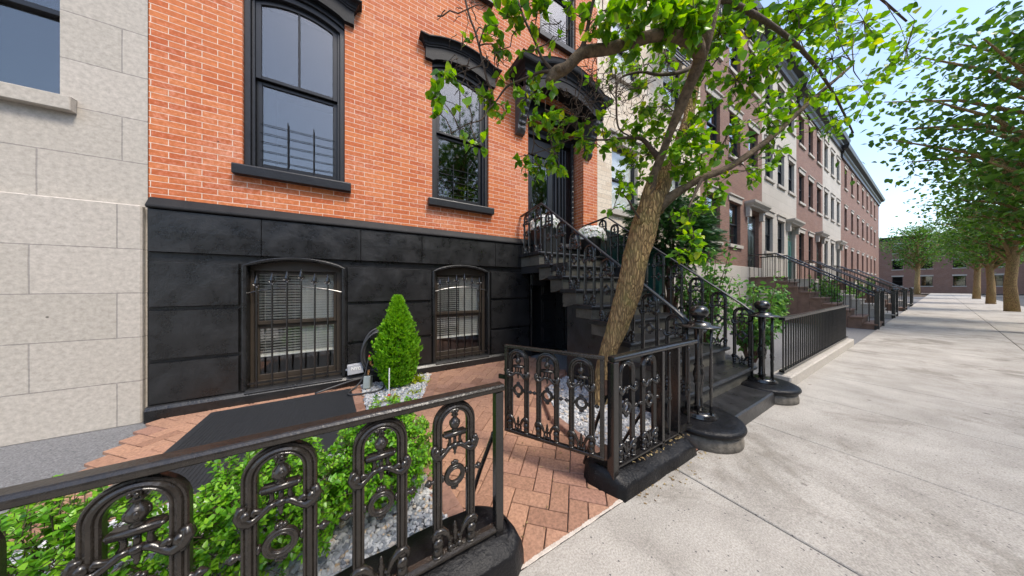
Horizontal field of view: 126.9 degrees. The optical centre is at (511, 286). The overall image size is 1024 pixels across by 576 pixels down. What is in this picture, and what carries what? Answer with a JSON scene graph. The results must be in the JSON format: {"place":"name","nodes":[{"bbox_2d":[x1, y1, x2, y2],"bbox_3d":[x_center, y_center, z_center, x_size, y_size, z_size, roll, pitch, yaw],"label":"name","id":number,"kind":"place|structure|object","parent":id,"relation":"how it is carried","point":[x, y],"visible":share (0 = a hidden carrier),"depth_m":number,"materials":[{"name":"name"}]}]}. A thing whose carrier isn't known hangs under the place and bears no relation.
{"place":"outdoors","nodes":[
{"label":"outdoors","id":0,"kind":"place"},
{"bbox_2d":[0,0,148,446],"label":"row house","id":1,"kind":"structure","parent":0,"point":[74,135],"depth_m":2.31,"materials":[{"name":"stone"}]},
{"bbox_2d":[0,0,76,113],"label":"window","id":2,"kind":"structure","parent":1,"relation":"in","point":[8,91],"depth_m":2.21,"materials":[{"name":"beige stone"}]},
{"bbox_2d":[8,356,697,569],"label":"brick paving","id":3,"kind":"structure","parent":0,"point":[523,495],"depth_m":1.91,"materials":[{"name":"brick"}]},
{"bbox_2d":[584,427,696,503],"bbox_3d":[0.949,1.235,1.845,0.948,0.170,0.285,0,0,-31],"label":"fence coping","id":4,"kind":"object","parent":3,"relation":"on","point":[632,479],"visible":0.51,"depth_m":1.68,"materials":[{"name":"stone"}]},
{"bbox_2d":[583,339,697,480],"bbox_3d":[0.997,0.856,1.964,1.074,0.837,0.300,0,0,-31],"label":"front fence","id":5,"kind":"object","parent":4,"relation":"on","point":[616,457],"visible":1,"depth_m":1.76,"materials":[{"name":"black metal"}]},
{"bbox_2d":[498,344,604,460],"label":"gate","id":6,"kind":"structure","parent":5,"relation":"attached to","point":[581,359],"depth_m":1.75,"materials":[{"name":"black metal"}]},
{"bbox_2d":[0,297,923,567],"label":"areaway ground","id":7,"kind":"structure","parent":0,"point":[22,463],"depth_m":2.20,"materials":[{"name":"concrete"}]},
{"bbox_2d":[111,388,356,517],"bbox_3d":[-2.119,1.301,2.339,1.360,0.037,1.450,0,0,-31],"label":"cellar hatch","id":8,"kind":"object","parent":7,"relation":"on","point":[217,426],"visible":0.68,"depth_m":2.43,"materials":[{"name":"metal"}]},
{"bbox_2d":[153,384,430,575],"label":"garden bed","id":9,"kind":"object","parent":7,"relation":"on","point":[393,514],"visible":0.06,"depth_m":1.38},
{"bbox_2d":[0,474,168,575],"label":"boxwood","id":10,"kind":"object","parent":9,"relation":"on","point":[36,561],"visible":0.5,"depth_m":0.91,"materials":[{"name":"green plant"}]},
{"bbox_2d":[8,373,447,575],"bbox_3d":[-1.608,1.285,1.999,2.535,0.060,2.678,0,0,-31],"label":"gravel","id":11,"kind":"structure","parent":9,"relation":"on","point":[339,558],"depth_m":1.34,"materials":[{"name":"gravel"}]},
{"bbox_2d":[363,370,372,388],"bbox_3d":[-1.819,1.179,3.240,0.084,0.219,0.155,0,0,-11],"label":"outlet box","id":12,"kind":"object","parent":11,"relation":"on","point":[367,380],"visible":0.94,"depth_m":3.19,"materials":[{"name":"metal"}]},
{"bbox_2d":[409,373,428,384],"bbox_3d":[-1.235,1.221,3.420,0.318,0.137,0.331,0,0,-31],"label":"weed","id":13,"kind":"object","parent":11,"relation":"on","point":[416,378],"visible":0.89,"depth_m":3.42,"materials":[{"name":"green plant"}]},
{"bbox_2d":[143,436,346,575],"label":"boxwood","id":14,"kind":"object","parent":9,"relation":"on","point":[213,513],"visible":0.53,"depth_m":1.07,"materials":[{"name":"green plant"}]},
{"bbox_2d":[323,395,431,516],"bbox_3d":[-0.769,0.991,1.543,0.619,0.629,0.618,0,0,40],"label":"boxwood","id":15,"kind":"object","parent":9,"relation":"on","point":[418,451],"visible":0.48,"depth_m":1.43,"materials":[{"name":"green plant"}]},
{"bbox_2d":[368,294,422,388],"bbox_3d":[-1.486,0.700,3.295,0.648,1.222,0.654,0,0,-31],"label":"arborvitae","id":16,"kind":"object","parent":9,"relation":"on","point":[397,326],"visible":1,"depth_m":3.17,"materials":[{"name":"green plant"}]},
{"bbox_2d":[351,387,368,440],"bbox_3d":[-1.573,1.310,2.646,0.112,0.064,1.436,0,0,-34],"label":"hatch edging","id":17,"kind":"object","parent":7,"relation":"on","point":[359,403],"visible":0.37,"depth_m":2.85,"materials":[{"name":"brick"}]},
{"bbox_2d":[143,0,613,423],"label":"brick house","id":18,"kind":"structure","parent":7,"relation":"on","point":[320,177],"depth_m":3.44,"materials":[{"name":"brick"}]},
{"bbox_2d":[244,262,342,394],"bbox_3d":[-2.616,0.449,3.147,0.900,1.542,0.284,0,0,-31],"label":"basement window","id":19,"kind":"structure","parent":18,"relation":"in","point":[308,273],"depth_m":3.16,"materials":[{"name":"brown metal"}]},
{"bbox_2d":[231,0,361,192],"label":"window","id":20,"kind":"structure","parent":18,"relation":"in","point":[332,16],"depth_m":3.14,"materials":[{"name":"black wood"}]},
{"bbox_2d":[315,373,380,393],"bbox_3d":[-2.044,1.225,3.271,0.758,0.114,0.058,0,0,-37],"label":"cable","id":21,"kind":"object","parent":18,"relation":"attached to","point":[341,384],"visible":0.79,"depth_m":3.20,"materials":[{"name":"rubber"}]},
{"bbox_2d":[346,362,363,374],"bbox_3d":[-2.034,1.065,3.309,0.200,0.132,0.072,0,0,-31],"label":"utility box","id":22,"kind":"object","parent":18,"relation":"attached to","point":[354,368],"visible":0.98,"depth_m":3.29,"materials":[{"name":"grey plastic"}]},
{"bbox_2d":[347,328,389,395],"bbox_3d":[-1.782,0.919,3.219,0.485,0.736,0.415,0,0,-31],"label":"garden hose","id":23,"kind":"object","parent":18,"relation":"hanging from","point":[364,362],"visible":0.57,"depth_m":3.31,"materials":[{"name":"rubber"}]},
{"bbox_2d":[419,30,501,214],"bbox_3d":[-0.822,-2.535,4.184,1.348,2.610,0.312,0,0,-31],"label":"window","id":24,"kind":"structure","parent":18,"relation":"in","point":[437,50],"depth_m":4.15,"materials":[{"name":"black wood"}]},
{"bbox_2d":[435,268,489,364],"bbox_3d":[-0.835,0.449,4.210,0.900,1.542,0.284,0,0,-31],"label":"basement window","id":25,"kind":"structure","parent":18,"relation":"in","point":[470,281],"depth_m":4.25,"materials":[{"name":"brown metal"}]},
{"bbox_2d":[480,0,493,7],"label":"window","id":26,"kind":"structure","parent":18,"relation":"in","point":[486,2],"depth_m":4.36,"materials":[{"name":"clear glass"}]},
{"bbox_2d":[528,155,552,222],"bbox_3d":[0.591,-1.662,5.436,0.720,2.145,0.123,0,0,-31],"label":"front door","id":27,"kind":"structure","parent":18,"relation":"in","point":[549,179],"depth_m":5.56,"materials":[{"name":"black paint"}]},
{"bbox_2d":[529,275,554,347],"bbox_3d":[0.559,0.525,5.284,0.840,1.520,0.060,0,0,-31],"label":"basement door","id":28,"kind":"structure","parent":18,"relation":"in","point":[543,300],"depth_m":5.30,"materials":[{"name":"black paint"}]},
{"bbox_2d":[538,0,574,55],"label":"window","id":29,"kind":"structure","parent":18,"relation":"in","point":[568,48],"depth_m":5.31,"materials":[{"name":"clear glass"}]},
{"bbox_2d":[334,505,523,575],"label":"fence coping","id":30,"kind":"object","parent":7,"relation":"on","point":[494,555],"visible":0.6,"depth_m":1.11,"materials":[{"name":"stone"}]},
{"bbox_2d":[0,381,504,575],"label":"front fence","id":31,"kind":"object","parent":30,"relation":"on","point":[135,481],"visible":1,"depth_m":0.80,"materials":[{"name":"black metal"}]},
{"bbox_2d":[414,373,463,516],"bbox_3d":[-0.824,1.312,2.525,0.390,0.059,2.583,0,0,-19],"label":"bed edging","id":32,"kind":"object","parent":7,"relation":"on","point":[450,501],"visible":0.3,"depth_m":1.60,"materials":[{"name":"brick"}]},
{"bbox_2d":[541,373,599,452],"bbox_3d":[0.512,1.287,2.789,0.398,0.108,1.769,0,0,2],"label":"tree bed edging","id":33,"kind":"object","parent":7,"relation":"on","point":[563,424],"visible":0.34,"depth_m":2.45,"materials":[{"name":"brick"}]},
{"bbox_2d":[601,230,663,300],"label":"green wall","id":34,"kind":"structure","parent":7,"relation":"on","point":[658,286],"depth_m":4.81,"materials":[{"name":"paint"}]},
{"bbox_2d":[519,251,774,424],"bbox_3d":[1.544,0.370,3.991,1.736,1.900,3.410,0,0,-31],"label":"stoop","id":35,"kind":"object","parent":7,"relation":"on","point":[586,329],"visible":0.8,"depth_m":3.30,"materials":[{"name":"stone"}]},
{"bbox_2d":[530,214,560,251],"bbox_3d":[0.622,-0.964,4.788,0.631,0.768,0.616,0,0,-31],"label":"planter","id":36,"kind":"object","parent":35,"relation":"on","point":[532,231],"visible":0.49,"depth_m":4.62,"materials":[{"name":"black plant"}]},
{"bbox_2d":[575,225,606,255],"bbox_3d":[1.538,-0.888,4.989,0.593,0.616,0.593,0,0,-31],"label":"planter","id":37,"kind":"object","parent":35,"relation":"on","point":[594,235],"visible":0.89,"depth_m":4.84,"materials":[{"name":"plant"}]},
{"bbox_2d":[520,203,688,393],"bbox_3d":[0.888,-0.190,3.528,0.054,2.358,2.824,0,0,-31],"label":"stoop railing","id":38,"kind":"object","parent":35,"relation":"on","point":[680,316],"visible":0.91,"depth_m":3.25,"materials":[{"name":"black metal"}]},
{"bbox_2d":[582,217,754,365],"bbox_3d":[2.253,-0.190,4.343,0.054,2.358,2.824,0,0,-31],"label":"stoop railing","id":39,"kind":"object","parent":35,"relation":"on","point":[734,321],"visible":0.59,"depth_m":3.69,"materials":[{"name":"black metal"}]},
{"bbox_2d":[616,187,731,312],"bbox_3d":[3.073,-0.288,5.044,1.954,3.240,2.106,0,0,20],"label":"yew tree","id":40,"kind":"object","parent":7,"relation":"on","point":[704,222],"visible":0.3,"depth_m":4.60,"materials":[{"name":"plant"}]},
{"bbox_2d":[669,243,740,343],"bbox_3d":[3.240,0.320,4.327,0.662,2.007,1.097,0,0,-6],"label":"leafy shrub","id":41,"kind":"object","parent":7,"relation":"on","point":[709,290],"visible":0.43,"depth_m":4.15,"materials":[{"name":"green plant"}]},
{"bbox_2d":[665,305,747,453],"bbox_3d":[1.655,0.744,2.270,0.640,1.153,0.640,0,0,-31],"label":"newel post","id":42,"kind":"object","parent":7,"relation":"on","point":[713,429],"visible":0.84,"depth_m":2.17,"materials":[{"name":"metal"}]},
{"bbox_2d":[716,271,787,362],"bbox_3d":[4.237,0.542,4.560,1.096,1.568,1.040,0,0,-31],"label":"leafy shrub","id":43,"kind":"object","parent":7,"relation":"on","point":[743,344],"visible":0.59,"depth_m":4.34,"materials":[{"name":"green plant"}]},
{"bbox_2d":[747,286,793,327],"bbox_3d":[7.677,0.656,7.510,1.296,1.339,0.929,0,0,12],"label":"front yard shrub","id":44,"kind":"object","parent":7,"relation":"on","point":[781,310],"visible":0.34,"depth_m":7.44,"materials":[{"name":"green plant"}]},
{"bbox_2d":[741,300,801,405],"bbox_3d":[2.999,0.744,3.072,0.640,1.153,0.640,0,0,-31],"label":"newel post","id":45,"kind":"object","parent":7,"relation":"on","point":[786,393],"visible":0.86,"depth_m":2.99,"materials":[{"name":"metal"}]},
{"bbox_2d":[774,305,853,384],"bbox_3d":[5.463,0.863,4.504,4.600,0.915,0.190,0,0,-31],"label":"yard fence","id":46,"kind":"object","parent":7,"relation":"on","point":[832,341],"visible":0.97,"depth_m":4.07,"materials":[{"name":"black metal"}]},
{"bbox_2d":[748,253,885,329],"bbox_3d":[10.849,0.028,9.339,1.470,2.585,3.089,0,0,-31],"label":"stoop","id":47,"kind":"object","parent":7,"relation":"on","point":[804,299],"visible":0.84,"depth_m":8.95,"materials":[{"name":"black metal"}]},
{"bbox_2d":[807,275,844,301],"bbox_3d":[12.744,0.411,10.385,1.277,1.828,0.974,0,0,-31],"label":"front yard shrub","id":48,"kind":"object","parent":7,"relation":"on","point":[824,291],"visible":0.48,"depth_m":10.21,"materials":[{"name":"green plant"}]},
{"bbox_2d":[788,260,899,318],"bbox_3d":[15.402,0.028,12.059,1.470,2.585,3.089,0,0,-31],"label":"stoop","id":49,"kind":"object","parent":7,"relation":"on","point":[893,313],"visible":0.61,"depth_m":11.32,"materials":[{"name":"metal"}]},
{"bbox_2d":[846,286,864,298],"bbox_3d":[17.355,0.640,13.066,1.197,1.370,1.217,0,0,20],"label":"front yard shrub","id":50,"kind":"object","parent":7,"relation":"on","point":[851,290],"visible":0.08,"depth_m":13.00,"materials":[{"name":"green plant"}]},
{"bbox_2d":[817,265,907,310],"bbox_3d":[20.470,0.028,15.086,1.470,2.585,3.089,0,0,-31],"label":"stoop","id":51,"kind":"object","parent":7,"relation":"on","point":[904,292],"visible":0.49,"depth_m":14.47,"materials":[{"name":"black metal"}]},
{"bbox_2d":[856,276,874,292],"bbox_3d":[22.390,0.352,16.335,1.556,1.948,0.933,0,0,-31],"label":"front yard shrub","id":52,"kind":"object","parent":7,"relation":"on","point":[873,282],"visible":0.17,"depth_m":16.14,"materials":[{"name":"green plant"}]},
{"bbox_2d":[838,269,913,306],"bbox_3d":[25.624,0.028,18.164,1.470,2.585,3.089,0,0,-31],"label":"stoop","id":53,"kind":"object","parent":7,"relation":"on","point":[910,304],"visible":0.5,"depth_m":17.35,"materials":[{"name":"stone"}]},
{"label":"tree bed","id":54,"kind":"structure","parent":7,"relation":"on","visible":0},
{"bbox_2d":[547,376,650,447],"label":"gravel","id":55,"kind":"structure","parent":54,"relation":"on","point":[582,425],"depth_m":2.51,"materials":[{"name":"gravel"}]},
{"bbox_2d":[425,0,968,405],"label":"tree","id":56,"kind":"object","parent":54,"relation":"on","point":[689,28],"visible":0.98,"depth_m":2.28,"materials":[{"name":"green plant"}]},
{"bbox_2d":[597,0,701,319],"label":"row house","id":57,"kind":"structure","parent":0,"point":[607,182],"depth_m":6.44,"materials":[{"name":"beige stone"}]},
{"bbox_2d":[609,0,641,92],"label":"window","id":58,"kind":"structure","parent":57,"relation":"in","point":[619,55],"depth_m":6.44,"materials":[{"name":"clear glass"}]},
{"bbox_2d":[609,128,642,217],"bbox_3d":[2.773,-2.700,6.385,1.260,1.990,0.280,0,0,-31],"label":"window","id":59,"kind":"structure","parent":57,"relation":"in","point":[629,174],"depth_m":6.44,"materials":[{"name":"clear glass"}]},
{"bbox_2d":[664,155,683,222],"bbox_3d":[4.657,-2.700,7.511,1.260,1.990,0.280,0,0,-31],"label":"window","id":60,"kind":"structure","parent":57,"relation":"in","point":[674,183],"depth_m":7.78,"materials":[{"name":"clear glass"}]},
{"bbox_2d":[662,48,685,120],"bbox_3d":[4.657,-5.975,7.511,1.260,1.990,0.280,0,0,-31],"label":"window","id":61,"kind":"structure","parent":57,"relation":"in","point":[666,79],"depth_m":7.65,"materials":[{"name":"clear glass"}]},
{"bbox_2d":[655,4,728,82],"bbox_3d":[4.947,-6.689,7.027,1.840,1.942,0.992,0,0,-31],"label":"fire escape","id":62,"kind":"object","parent":57,"relation":"attached to","point":[684,57],"visible":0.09,"depth_m":7.33,"materials":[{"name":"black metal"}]},
{"bbox_2d":[700,0,776,323],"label":"row house","id":63,"kind":"structure","parent":0,"point":[744,210],"depth_m":10.03,"materials":[{"name":"brown brick"}]},
{"bbox_2d":[705,84,723,149],"bbox_3d":[6.892,-5.745,8.846,1.260,1.990,0.280,0,0,-31],"label":"window","id":64,"kind":"structure","parent":63,"relation":"in","point":[715,93],"depth_m":9.00,"materials":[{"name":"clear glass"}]},
{"bbox_2d":[707,182,723,245],"bbox_3d":[6.892,-2.445,8.846,1.260,1.990,0.280,0,0,-31],"label":"window","id":65,"kind":"structure","parent":63,"relation":"in","point":[714,188],"depth_m":8.88,"materials":[{"name":"clear glass"}]},
{"bbox_2d":[728,192,743,248],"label":"window","id":66,"kind":"structure","parent":63,"relation":"in","point":[733,197],"depth_m":9.85,"materials":[{"name":"clear glass"}]},
{"bbox_2d":[728,104,743,163],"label":"window","id":67,"kind":"structure","parent":63,"relation":"in","point":[731,108],"depth_m":9.74,"materials":[{"name":"beige glass"}]},
{"bbox_2d":[728,14,743,80],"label":"window","id":68,"kind":"structure","parent":63,"relation":"in","point":[734,70],"depth_m":9.92,"materials":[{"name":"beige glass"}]},
{"bbox_2d":[748,216,754,267],"bbox_3d":[9.986,-1.700,10.784,1.200,2.640,0.125,0,0,-31],"label":"front door","id":69,"kind":"structure","parent":63,"relation":"in","point":[751,220],"depth_m":10.82,"materials":[{"name":"black paint"}]},
{"bbox_2d":[748,119,760,170],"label":"window","id":70,"kind":"structure","parent":63,"relation":"in","point":[756,129],"depth_m":10.75,"materials":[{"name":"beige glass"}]},
{"bbox_2d":[748,39,760,99],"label":"window","id":71,"kind":"structure","parent":63,"relation":"in","point":[750,42],"depth_m":10.66,"materials":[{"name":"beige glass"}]},
{"bbox_2d":[519,293,1023,575],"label":"sidewalk","id":72,"kind":"structure","parent":0,"point":[894,447],"depth_m":1.70,"materials":[{"name":"concrete"}]},
{"bbox_2d":[521,499,622,568],"bbox_3d":[0.353,1.290,1.362,1.002,0.004,0.026,0,0,-31],"label":"mortar line","id":73,"kind":"object","parent":72,"relation":"on","point":[556,543],"visible":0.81,"depth_m":1.31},
{"bbox_2d":[513,434,705,536],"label":"leaf litter","id":74,"kind":"object","parent":72,"relation":"on","point":[672,479],"visible":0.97,"depth_m":1.73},
{"bbox_2d":[835,0,1023,219],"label":"street tree","id":75,"kind":"object","parent":72,"relation":"on","point":[1004,127],"visible":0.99,"depth_m":7.52,"materials":[{"name":"green plant"}]},
{"bbox_2d":[886,99,1023,246],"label":"street tree","id":76,"kind":"object","parent":72,"relation":"on","point":[1016,225],"visible":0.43,"depth_m":9.39,"materials":[{"name":"green plant"}]},
{"bbox_2d":[895,149,1023,311],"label":"street tree","id":77,"kind":"object","parent":72,"relation":"on","point":[1011,259],"visible":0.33,"depth_m":13.40,"materials":[{"name":"green plant"}]},
{"bbox_2d":[915,212,1022,298],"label":"street tree","id":78,"kind":"object","parent":72,"relation":"on","point":[976,292],"visible":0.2,"depth_m":26.73,"materials":[{"name":"green plant"}]},
{"bbox_2d":[916,204,1023,303],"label":"street tree","id":79,"kind":"object","parent":72,"relation":"on","point":[990,268],"visible":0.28,"depth_m":18.97,"materials":[{"name":"green plant"}]},
{"bbox_2d":[762,36,810,297],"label":"row house","id":80,"kind":"structure","parent":0,"point":[782,224],"depth_m":12.68,"materials":[{"name":"stone"}]},
{"bbox_2d":[764,70,774,115],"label":"window","id":81,"kind":"structure","parent":80,"relation":"in","point":[770,72],"depth_m":11.78,"materials":[{"name":"beige glass"}]},
{"bbox_2d":[764,210,775,254],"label":"window","id":82,"kind":"structure","parent":80,"relation":"in","point":[770,213],"depth_m":11.94,"materials":[{"name":"black glass"}]},
{"bbox_2d":[764,134,775,183],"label":"window","id":83,"kind":"structure","parent":80,"relation":"in","point":[767,177],"depth_m":11.70,"materials":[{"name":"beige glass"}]},
{"bbox_2d":[777,214,786,256],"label":"window","id":84,"kind":"structure","parent":80,"relation":"in","point":[780,217],"depth_m":12.72,"materials":[{"name":"black glass"}]},
{"bbox_2d":[777,144,786,190],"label":"window","id":85,"kind":"structure","parent":80,"relation":"in","point":[779,146],"depth_m":12.65,"materials":[{"name":"black glass"}]},
{"bbox_2d":[777,77,786,123],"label":"window","id":86,"kind":"structure","parent":80,"relation":"in","point":[781,84],"depth_m":12.52,"materials":[{"name":"beige glass"}]},
{"bbox_2d":[788,232,790,278],"bbox_3d":[14.539,-1.700,13.503,1.200,2.640,0.125,0,0,-31],"label":"front door","id":87,"kind":"structure","parent":80,"relation":"in","point":[789,233],"depth_m":13.54,"materials":[{"name":"green paint"}]},
{"bbox_2d":[788,154,796,196],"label":"window","id":88,"kind":"structure","parent":80,"relation":"in","point":[790,157],"depth_m":13.59,"materials":[{"name":"black glass"}]},
{"bbox_2d":[788,99,796,136],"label":"window","id":89,"kind":"structure","parent":80,"relation":"in","point":[790,124],"depth_m":13.64,"materials":[{"name":"beige glass"}]},
{"bbox_2d":[796,81,832,291],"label":"row house","id":90,"kind":"structure","parent":0,"point":[811,237],"depth_m":15.21,"materials":[{"name":"brown brick"}]},
{"bbox_2d":[798,167,806,206],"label":"window","id":91,"kind":"structure","parent":90,"relation":"in","point":[801,170],"depth_m":14.52,"materials":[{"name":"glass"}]},
{"bbox_2d":[799,227,806,263],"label":"window","id":92,"kind":"structure","parent":90,"relation":"in","point":[802,230],"depth_m":14.71,"materials":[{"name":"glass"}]},
{"bbox_2d":[799,112,806,150],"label":"window","id":93,"kind":"structure","parent":90,"relation":"in","point":[802,115],"depth_m":14.51,"materials":[{"name":"glass"}]},
{"bbox_2d":[808,231,814,265],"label":"window","id":94,"kind":"structure","parent":90,"relation":"in","point":[811,234],"depth_m":15.44,"materials":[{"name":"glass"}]},
{"bbox_2d":[808,175,814,211],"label":"window","id":95,"kind":"structure","parent":90,"relation":"in","point":[810,178],"depth_m":15.40,"materials":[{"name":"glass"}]},
{"bbox_2d":[808,120,814,159],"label":"window","id":96,"kind":"structure","parent":90,"relation":"in","point":[810,125],"depth_m":15.33,"materials":[{"name":"glass"}]},
{"bbox_2d":[817,182,822,216],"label":"window","id":97,"kind":"structure","parent":90,"relation":"in","point":[819,185],"depth_m":16.48,"materials":[{"name":"glass"}]},
{"bbox_2d":[817,131,822,167],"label":"window","id":98,"kind":"structure","parent":90,"relation":"in","point":[818,133],"depth_m":16.41,"materials":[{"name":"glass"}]},
{"bbox_2d":[823,110,850,279],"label":"row house","id":99,"kind":"structure","parent":0,"point":[834,244],"depth_m":18.61,"materials":[{"name":"stone"}]},
{"bbox_2d":[824,237,829,265],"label":"window","id":100,"kind":"structure","parent":99,"relation":"in","point":[826,239],"depth_m":17.79,"materials":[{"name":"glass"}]},
{"bbox_2d":[824,187,829,218],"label":"window","id":101,"kind":"structure","parent":99,"relation":"in","point":[826,189],"depth_m":17.66,"materials":[{"name":"glass"}]},
{"bbox_2d":[824,139,829,172],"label":"window","id":102,"kind":"structure","parent":99,"relation":"in","point":[826,142],"depth_m":17.65,"materials":[{"name":"white glass"}]},
{"bbox_2d":[831,193,835,222],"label":"window","id":103,"kind":"structure","parent":99,"relation":"in","point":[833,195],"depth_m":18.62,"materials":[{"name":"white glass"}]},
{"bbox_2d":[831,147,835,178],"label":"window","id":104,"kind":"structure","parent":99,"relation":"in","point":[833,151],"depth_m":18.53,"materials":[{"name":"white stone"}]},
{"bbox_2d":[841,143,884,288],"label":"row house","id":105,"kind":"structure","parent":0,"point":[862,198],"depth_m":24.31,"materials":[{"name":"brown brick"}]},
{"bbox_2d":[760,0,1023,237],"label":"sky","id":106,"kind":"structure","parent":0,"point":[893,205],"materials":[{"name":"blue"}]},
{"bbox_2d":[885,293,929,296],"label":"ground","id":107,"kind":"structure","parent":0,"point":[921,295],"depth_m":51.20,"materials":[{"name":"concrete"}]},
{"bbox_2d":[879,218,957,293],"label":"street tree","id":108,"kind":"object","parent":107,"relation":"on","point":[917,259],"visible":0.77,"depth_m":42.57,"materials":[{"name":"green plant"}]},
{"bbox_2d":[981,294,1023,306],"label":"road","id":109,"kind":"structure","parent":0,"point":[999,297],"depth_m":33.90,"materials":[{"name":"asphalt"}]},
{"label":"far sidewalk","id":110,"kind":"structure","parent":0,"visible":0},
{"bbox_2d":[879,233,1023,293],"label":"row house","id":111,"kind":"structure","parent":110,"relation":"on","point":[938,278],"depth_m":49.49,"materials":[{"name":"brown brick"}]},
{"bbox_2d":[920,275,932,286],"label":"window","id":112,"kind":"structure","parent":111,"relation":"in","point":[920,275],"depth_m":50.43,"materials":[{"name":"grey stone"}]},
{"bbox_2d":[952,274,966,286],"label":"window","id":113,"kind":"structure","parent":111,"relation":"in","point":[953,275],"depth_m":47.64,"materials":[{"name":"glass"}]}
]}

